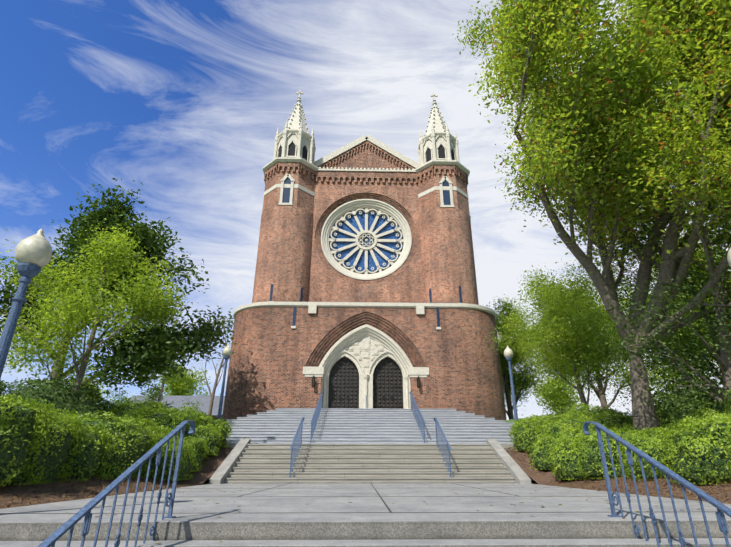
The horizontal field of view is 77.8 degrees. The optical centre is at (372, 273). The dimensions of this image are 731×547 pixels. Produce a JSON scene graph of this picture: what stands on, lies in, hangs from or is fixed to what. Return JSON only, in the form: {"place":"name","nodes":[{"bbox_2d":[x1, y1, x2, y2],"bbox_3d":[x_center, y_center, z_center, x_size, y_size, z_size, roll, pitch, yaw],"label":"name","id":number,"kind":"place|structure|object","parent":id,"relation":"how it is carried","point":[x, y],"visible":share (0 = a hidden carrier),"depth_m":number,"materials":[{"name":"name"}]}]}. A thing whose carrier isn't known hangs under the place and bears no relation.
{"place":"outdoors","nodes":[
{"label":"outdoors","id":0,"kind":"place"},
{"bbox_2d":[0,218,192,397],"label":"light tree","id":1,"kind":"object","parent":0,"point":[60,302],"depth_m":15.19,"materials":[{"name":"green plant"}]},
{"bbox_2d":[222,90,506,419],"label":"chapel","id":2,"kind":"structure","parent":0,"point":[273,355],"depth_m":30.63,"materials":[{"name":"red brick"}]},
{"bbox_2d":[269,178,461,326],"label":"windows","id":3,"kind":"structure","parent":2,"relation":"attached to","point":[286,196],"depth_m":32.43,"materials":[{"name":"blue glass"}]},
{"bbox_2d":[312,357,419,408],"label":"doors","id":4,"kind":"structure","parent":2,"relation":"attached to","point":[344,383],"depth_m":27.31,"materials":[{"name":"black metal"}]},
{"bbox_2d":[329,209,402,273],"bbox_3d":[-0.438,-2.393,33.524,5.630,5.630,0.001,1,-23,-1],"label":"rose window","id":5,"kind":"structure","parent":2,"relation":"attached to","point":[381,260],"depth_m":33.48,"materials":[{"name":"blue glass"}]},
{"bbox_2d":[0,0,730,419],"label":"sky","id":6,"kind":"structure","parent":0,"point":[187,101],"materials":[{"name":"blue"}]},
{"bbox_2d":[278,142,454,161],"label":"belfry window","id":7,"kind":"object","parent":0,"point":[441,151],"visible":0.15,"depth_m":35.31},
{"bbox_2d":[202,417,631,484],"bbox_3d":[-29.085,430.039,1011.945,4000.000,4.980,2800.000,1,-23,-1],"label":"ground","id":8,"kind":"structure","parent":0,"point":[506,421],"depth_m":23.56,"materials":[{"name":"brown soil"}]},
{"bbox_2d":[70,372,110,400],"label":"tree","id":9,"kind":"object","parent":8,"relation":"on","point":[101,390],"depth_m":84.86,"materials":[{"name":"green plant"}]},
{"bbox_2d":[0,394,231,486],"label":"hedge","id":10,"kind":"object","parent":8,"relation":"on","point":[43,417],"depth_m":10.00,"materials":[{"name":"green plant"}]},
{"bbox_2d":[0,178,236,396],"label":"magnolia tree","id":11,"kind":"object","parent":8,"relation":"on","point":[160,343],"depth_m":21.26,"materials":[{"name":"green plant"}]},
{"bbox_2d":[106,331,205,411],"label":"conifer tree","id":12,"kind":"object","parent":8,"relation":"on","point":[175,377],"depth_m":43.34,"materials":[{"name":"green plant"}]},
{"bbox_2d":[158,364,220,395],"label":"tree","id":13,"kind":"object","parent":8,"relation":"on","point":[182,387],"depth_m":70.89,"materials":[{"name":"green plant"}]},
{"bbox_2d":[187,320,232,414],"bbox_3d":[-13.652,9.246,40.416,5.742,10.681,4.883,1,-23,-1],"label":"bare tree","id":14,"kind":"object","parent":8,"relation":"on","point":[212,395],"depth_m":39.41,"materials":[{"name":"plant"}]},
{"bbox_2d":[217,344,231,421],"bbox_3d":[-5.875,4.675,17.750,0.380,3.945,0.380,1,-23,-1],"label":"lamp post","id":15,"kind":"object","parent":8,"relation":"on","point":[227,351],"visible":0.71,"depth_m":17.97,"materials":[{"name":"blue metal"}]},
{"bbox_2d":[0,483,730,546],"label":"paved plaza","id":16,"kind":"structure","parent":8,"relation":"on","point":[284,516],"depth_m":4.39,"materials":[{"name":"grey concrete"}]},
{"bbox_2d":[0,229,51,378],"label":"lamp post","id":17,"kind":"object","parent":16,"relation":"on","point":[33,255],"visible":1,"depth_m":5.47,"materials":[{"name":"blue metal"}]},
{"bbox_2d":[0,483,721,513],"bbox_3d":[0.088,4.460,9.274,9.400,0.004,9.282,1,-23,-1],"label":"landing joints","id":18,"kind":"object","parent":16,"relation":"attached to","point":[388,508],"visible":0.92,"depth_m":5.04,"materials":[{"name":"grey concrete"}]},
{"bbox_2d":[37,391,730,546],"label":"handrails","id":19,"kind":"object","parent":16,"relation":"on","point":[63,529],"visible":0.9,"depth_m":4.07,"materials":[{"name":"blue metal"}]},
{"bbox_2d":[95,483,698,543],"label":"fallen leaves","id":20,"kind":"object","parent":16,"relation":"on","point":[372,508],"visible":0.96,"depth_m":6.33,"materials":[{"name":"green plant"}]},
{"bbox_2d":[727,248,730,266],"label":"lamp post","id":21,"kind":"object","parent":16,"relation":"on","point":[729,257],"visible":1,"depth_m":5.84,"materials":[{"name":"white glass"}]},
{"bbox_2d":[0,446,730,508],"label":"mulch beds","id":22,"kind":"object","parent":8,"relation":"on","point":[541,475],"visible":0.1,"depth_m":9.01,"materials":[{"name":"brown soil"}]},
{"bbox_2d":[0,376,116,420],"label":"shrubs","id":23,"kind":"object","parent":22,"relation":"on","point":[36,383],"depth_m":13.75,"materials":[{"name":"green plant"}]},
{"bbox_2d":[507,403,730,484],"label":"hedge","id":24,"kind":"object","parent":22,"relation":"on","point":[679,427],"depth_m":11.20,"materials":[{"name":"green plant"}]},
{"bbox_2d":[632,373,730,428],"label":"shrubs","id":25,"kind":"object","parent":22,"relation":"on","point":[670,415],"depth_m":12.93,"materials":[{"name":"green plant"}]},
{"bbox_2d":[223,408,512,443],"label":"upper stairs","id":26,"kind":"structure","parent":8,"relation":"on","point":[357,426],"depth_m":21.17,"materials":[{"name":"grey concrete"}]},
{"bbox_2d":[208,438,530,483],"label":"concrete stairs","id":27,"kind":"structure","parent":8,"relation":"on","point":[489,461],"depth_m":14.66,"materials":[{"name":"grey concrete"}]},
{"bbox_2d":[504,345,517,438],"bbox_3d":[5.621,4.795,18.034,0.380,3.945,0.380,1,-23,-1],"label":"lamp post","id":28,"kind":"object","parent":8,"relation":"on","point":[508,353],"visible":0.69,"depth_m":18.25,"materials":[{"name":"blue metal"}]},
{"bbox_2d":[486,294,551,419],"bbox_3d":[12.184,8.736,41.471,9.701,12.185,11.978,1,-23,-1],"label":"tree","id":29,"kind":"object","parent":8,"relation":"on","point":[520,376],"depth_m":39.32,"materials":[{"name":"green plant"}]},
{"bbox_2d":[529,373,591,416],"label":"tree","id":30,"kind":"object","parent":8,"relation":"on","point":[547,394],"depth_m":76.79,"materials":[{"name":"green plant"}]},
{"bbox_2d":[452,0,730,430],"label":"tree","id":31,"kind":"object","parent":8,"relation":"on","point":[655,30],"depth_m":13.17,"materials":[{"name":"green plant"}]},
{"bbox_2d":[524,267,705,409],"bbox_3d":[16.792,5.330,31.349,9.935,10.438,9.837,1,-23,-1],"label":"tree","id":32,"kind":"object","parent":8,"relation":"on","point":[625,377],"depth_m":30.51,"materials":[{"name":"green plant"}]},
{"bbox_2d":[561,148,730,422],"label":"holly tree","id":33,"kind":"object","parent":8,"relation":"on","point":[657,350],"depth_m":12.18,"materials":[{"name":"green plant"}]},
{"bbox_2d":[590,198,730,386],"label":"holly tree","id":34,"kind":"object","parent":8,"relation":"on","point":[685,347],"depth_m":15.25,"materials":[{"name":"green plant"}]},
{"bbox_2d":[601,235,730,389],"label":"tree","id":35,"kind":"object","parent":8,"relation":"on","point":[677,334],"depth_m":28.51,"materials":[{"name":"green plant"}]},
{"bbox_2d":[484,253,628,409],"bbox_3d":[10.352,3.380,23.065,7.526,9.438,7.702,1,-23,-1],"label":"small tree","id":36,"kind":"object","parent":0,"point":[555,327],"depth_m":22.93,"materials":[{"name":"green plant"}]},
{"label":"house walls","id":37,"kind":"object","parent":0,"visible":0},
{"bbox_2d":[129,395,224,415],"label":"house roof","id":38,"kind":"structure","parent":37,"relation":"on","point":[178,402],"depth_m":59.33,"materials":[{"name":"stone"}]}
]}

